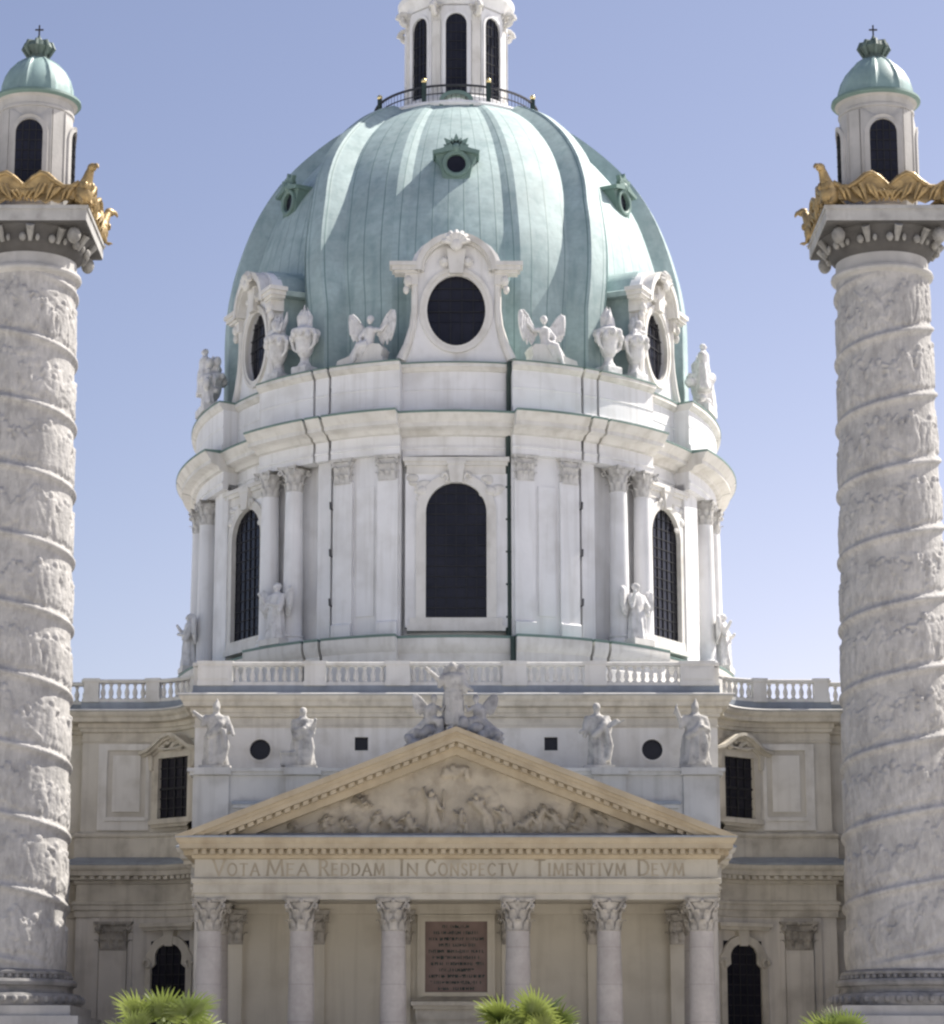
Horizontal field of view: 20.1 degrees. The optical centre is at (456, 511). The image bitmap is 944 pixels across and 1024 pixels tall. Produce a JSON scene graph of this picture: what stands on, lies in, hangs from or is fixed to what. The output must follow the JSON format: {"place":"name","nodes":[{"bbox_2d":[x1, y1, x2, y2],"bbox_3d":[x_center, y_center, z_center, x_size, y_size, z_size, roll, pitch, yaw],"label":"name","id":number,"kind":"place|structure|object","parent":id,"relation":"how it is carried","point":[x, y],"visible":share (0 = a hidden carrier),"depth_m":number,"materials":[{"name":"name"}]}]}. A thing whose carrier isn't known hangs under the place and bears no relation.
{"place":"outdoors","nodes":[
{"label":"outdoors","id":0,"kind":"place"},
{"bbox_2d":[66,0,845,1023],"bbox_3d":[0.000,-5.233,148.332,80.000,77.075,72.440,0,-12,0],"label":"church","id":1,"kind":"structure","parent":0,"point":[456,476],"depth_m":133.87,"materials":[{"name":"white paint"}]},
{"bbox_2d":[138,732,194,827],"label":"window","id":2,"kind":"structure","parent":1,"relation":"in","point":[172,785],"depth_m":128.75,"materials":[{"name":"beige stone"}]},
{"bbox_2d":[139,922,194,1023],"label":"window","id":3,"kind":"structure","parent":1,"relation":"in","point":[168,962],"depth_m":126.69,"materials":[{"name":"beige stone"}]},
{"bbox_2d":[176,614,196,674],"bbox_3d":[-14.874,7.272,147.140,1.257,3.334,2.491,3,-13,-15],"label":"angel statue","id":4,"kind":"object","parent":1,"relation":"on","point":[188,634],"visible":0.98,"depth_m":146.59,"materials":[{"name":"white stone"}]},
{"bbox_2d":[195,349,227,418],"bbox_3d":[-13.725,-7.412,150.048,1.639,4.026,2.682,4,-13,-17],"label":"statue cluster","id":5,"kind":"object","parent":1,"relation":"on","point":[212,381],"visible":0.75,"depth_m":149.66,"materials":[{"name":"white stone"}]},
{"bbox_2d":[192,699,234,767],"bbox_3d":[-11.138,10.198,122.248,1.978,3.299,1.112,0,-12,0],"label":"saint statue","id":6,"kind":"object","parent":1,"relation":"on","point":[216,739],"visible":1,"depth_m":121.86,"materials":[{"name":"grey stone"}]},
{"bbox_2d":[222,479,261,657],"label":"window","id":7,"kind":"structure","parent":1,"relation":"in","point":[244,523],"depth_m":143.39,"materials":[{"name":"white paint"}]},
{"bbox_2d":[247,737,272,761],"bbox_3d":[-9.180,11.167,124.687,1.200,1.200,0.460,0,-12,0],"label":"window","id":8,"kind":"structure","parent":1,"relation":"in","point":[260,750],"depth_m":124.79,"materials":[{"name":"black glass"}]},
{"bbox_2d":[258,583,293,646],"bbox_3d":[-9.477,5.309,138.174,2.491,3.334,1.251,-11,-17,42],"label":"angel statue","id":9,"kind":"object","parent":1,"relation":"on","point":[276,606],"visible":1,"depth_m":137.82,"materials":[{"name":"white stone"}]},
{"bbox_2d":[263,312,291,380],"bbox_3d":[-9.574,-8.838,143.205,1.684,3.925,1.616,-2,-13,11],"label":"stone urn","id":10,"kind":"object","parent":1,"relation":"on","point":[277,343],"visible":0.94,"depth_m":142.76,"materials":[{"name":"white stone"}]},
{"bbox_2d":[279,707,316,766],"bbox_3d":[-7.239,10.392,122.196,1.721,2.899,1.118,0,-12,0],"label":"saint statue","id":11,"kind":"object","parent":1,"relation":"on","point":[300,753],"visible":0.99,"depth_m":121.80,"materials":[{"name":"grey stone"}]},
{"bbox_2d":[289,305,320,373],"bbox_3d":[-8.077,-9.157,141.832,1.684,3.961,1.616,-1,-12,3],"label":"stone urn","id":12,"kind":"object","parent":1,"relation":"on","point":[304,336],"visible":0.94,"depth_m":141.38,"materials":[{"name":"white stone"}]},
{"bbox_2d":[353,736,368,751],"bbox_3d":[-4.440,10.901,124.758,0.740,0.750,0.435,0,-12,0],"label":"window","id":13,"kind":"structure","parent":1,"relation":"in","point":[360,744],"depth_m":124.86,"materials":[{"name":"black glass"}]},
{"bbox_2d":[336,309,395,364],"bbox_3d":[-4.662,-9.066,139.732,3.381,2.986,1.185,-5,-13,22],"label":"angel statue","id":14,"kind":"object","parent":1,"relation":"on","point":[366,348],"visible":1,"depth_m":139.36,"materials":[{"name":"white stone"}]},
{"bbox_2d":[404,662,503,745],"bbox_3d":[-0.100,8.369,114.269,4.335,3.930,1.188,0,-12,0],"label":"statue group","id":15,"kind":"object","parent":1,"relation":"on","point":[451,679],"visible":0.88,"depth_m":113.94,"materials":[{"name":"grey stone"}]},
{"bbox_2d":[403,457,509,632],"bbox_3d":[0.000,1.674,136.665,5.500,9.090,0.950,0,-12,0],"label":"window","id":16,"kind":"structure","parent":1,"relation":"in","point":[456,507],"depth_m":136.62,"materials":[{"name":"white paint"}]},
{"bbox_2d":[518,309,577,365],"bbox_3d":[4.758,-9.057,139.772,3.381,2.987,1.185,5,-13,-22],"label":"angel statue","id":17,"kind":"object","parent":1,"relation":"on","point":[547,349],"visible":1,"depth_m":139.40,"materials":[{"name":"white stone"}]},
{"bbox_2d":[543,736,558,751],"bbox_3d":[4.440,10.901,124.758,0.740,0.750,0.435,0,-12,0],"label":"window","id":18,"kind":"structure","parent":1,"relation":"in","point":[549,744],"depth_m":124.88,"materials":[{"name":"black glass"}]},
{"bbox_2d":[578,703,624,767],"bbox_3d":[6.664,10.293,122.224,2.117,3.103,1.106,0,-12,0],"label":"saint statue","id":19,"kind":"object","parent":1,"relation":"on","point":[597,726],"visible":0.98,"depth_m":121.90,"materials":[{"name":"grey stone"}]},
{"bbox_2d":[593,307,623,373],"bbox_3d":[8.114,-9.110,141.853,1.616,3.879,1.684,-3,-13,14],"label":"stone urn","id":20,"kind":"object","parent":1,"relation":"on","point":[608,336],"visible":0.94,"depth_m":141.41,"materials":[{"name":"white stone"}]},
{"bbox_2d":[621,313,649,380],"bbox_3d":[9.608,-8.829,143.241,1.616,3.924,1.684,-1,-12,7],"label":"stone urn","id":21,"kind":"object","parent":1,"relation":"on","point":[635,344],"visible":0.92,"depth_m":142.78,"materials":[{"name":"white stone"}]},
{"bbox_2d":[620,583,654,646],"bbox_3d":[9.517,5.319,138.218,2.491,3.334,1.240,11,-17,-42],"label":"angel statue","id":22,"kind":"object","parent":1,"relation":"on","point":[637,608],"visible":1,"depth_m":137.86,"materials":[{"name":"white stone"}]},
{"bbox_2d":[639,737,664,761],"bbox_3d":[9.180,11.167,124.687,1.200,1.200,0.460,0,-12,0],"label":"window","id":23,"kind":"structure","parent":1,"relation":"in","point":[650,750],"depth_m":124.79,"materials":[{"name":"black glass"}]},
{"bbox_2d":[651,479,689,657],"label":"window","id":24,"kind":"structure","parent":1,"relation":"in","point":[667,522],"depth_m":143.39,"materials":[{"name":"white paint"}]},
{"bbox_2d":[673,698,711,767],"bbox_3d":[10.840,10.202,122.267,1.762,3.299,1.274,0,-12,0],"label":"saint statue","id":25,"kind":"object","parent":1,"relation":"on","point":[695,741],"visible":0.99,"depth_m":121.83,"materials":[{"name":"grey stone"}]},
{"bbox_2d":[685,344,716,419],"bbox_3d":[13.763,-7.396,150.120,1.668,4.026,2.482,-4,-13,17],"label":"statue cluster","id":26,"kind":"object","parent":1,"relation":"on","point":[700,380],"visible":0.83,"depth_m":149.31,"materials":[{"name":"white stone"}]},
{"bbox_2d":[715,614,735,674],"bbox_3d":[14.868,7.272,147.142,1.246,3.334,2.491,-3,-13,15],"label":"angel statue","id":27,"kind":"object","parent":1,"relation":"on","point":[724,637],"visible":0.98,"depth_m":146.58,"materials":[{"name":"white stone"}]},
{"bbox_2d":[718,922,772,1023],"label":"window","id":28,"kind":"structure","parent":1,"relation":"in","point":[744,984],"depth_m":126.54,"materials":[{"name":"beige stone"}]},
{"bbox_2d":[718,732,773,827],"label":"window","id":29,"kind":"structure","parent":1,"relation":"in","point":[740,783],"depth_m":128.75,"materials":[{"name":"beige stone"}]},
{"bbox_2d":[0,0,943,700],"label":"sky","id":30,"kind":"structure","parent":0,"point":[193,114],"materials":[{"name":"blue"}]},
{"label":"plaza ground","id":31,"kind":"structure","parent":0,"visible":0},
{"bbox_2d":[0,25,104,1023],"bbox_3d":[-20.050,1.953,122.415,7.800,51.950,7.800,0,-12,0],"label":"relief column","id":32,"kind":"structure","parent":31,"relation":"on","point":[48,249],"depth_m":120.79,"materials":[{"name":"grey stone"}]},
{"bbox_2d":[0,170,31,202],"bbox_3d":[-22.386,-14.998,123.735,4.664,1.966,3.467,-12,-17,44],"label":"gilded eagle","id":33,"kind":"object","parent":32,"relation":"on","point":[10,183],"visible":1,"depth_m":123.07,"materials":[{"name":"metal"}]},
{"bbox_2d":[15,163,98,220],"bbox_3d":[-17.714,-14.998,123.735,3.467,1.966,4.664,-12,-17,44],"label":"gilded eagle","id":34,"kind":"object","parent":32,"relation":"on","point":[45,187],"visible":0.98,"depth_m":122.99,"materials":[{"name":"metal"}]},
{"bbox_2d":[94,197,117,246],"bbox_3d":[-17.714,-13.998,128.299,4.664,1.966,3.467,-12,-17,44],"label":"gilded eagle","id":35,"kind":"object","parent":32,"relation":"on","point":[102,219],"visible":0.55,"depth_m":128.34,"materials":[{"name":"metal"}]},
{"bbox_2d":[106,985,221,1023],"bbox_3d":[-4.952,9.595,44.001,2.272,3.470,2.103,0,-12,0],"label":"fan palm","id":36,"kind":"object","parent":31,"relation":"on","point":[162,1009],"visible":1,"depth_m":44.04,"materials":[{"name":"green plant"}]},
{"bbox_2d":[473,985,579,1023],"bbox_3d":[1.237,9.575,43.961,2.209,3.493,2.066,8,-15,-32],"label":"fan palm","id":37,"kind":"object","parent":31,"relation":"on","point":[533,1009],"visible":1,"depth_m":44.09,"materials":[{"name":"green plant"}]},
{"bbox_2d":[798,1005,868,1023],"bbox_3d":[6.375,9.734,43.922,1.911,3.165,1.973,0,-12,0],"label":"fan palm","id":38,"kind":"object","parent":31,"relation":"on","point":[833,1018],"visible":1,"depth_m":44.03,"materials":[{"name":"green plant"}]},
{"bbox_2d":[807,25,943,1023],"bbox_3d":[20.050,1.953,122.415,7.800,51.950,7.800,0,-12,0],"label":"relief column","id":39,"kind":"structure","parent":31,"relation":"on","point":[879,256],"depth_m":120.43,"materials":[{"name":"grey stone"}]},
{"bbox_2d":[794,197,818,246],"bbox_3d":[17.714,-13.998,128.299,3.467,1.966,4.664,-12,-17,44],"label":"gilded eagle","id":40,"kind":"object","parent":39,"relation":"on","point":[810,219],"visible":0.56,"depth_m":128.36,"materials":[{"name":"metal"}]},
{"bbox_2d":[813,163,896,220],"bbox_3d":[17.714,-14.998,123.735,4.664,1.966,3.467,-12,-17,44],"label":"gilded eagle","id":41,"kind":"object","parent":39,"relation":"on","point":[866,187],"visible":0.97,"depth_m":122.99,"materials":[{"name":"metal"}]},
{"bbox_2d":[880,170,943,204],"bbox_3d":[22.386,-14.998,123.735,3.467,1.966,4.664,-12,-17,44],"label":"gilded eagle","id":42,"kind":"object","parent":39,"relation":"on","point":[911,187],"visible":0.83,"depth_m":123.01,"materials":[{"name":"metal"}]}
]}

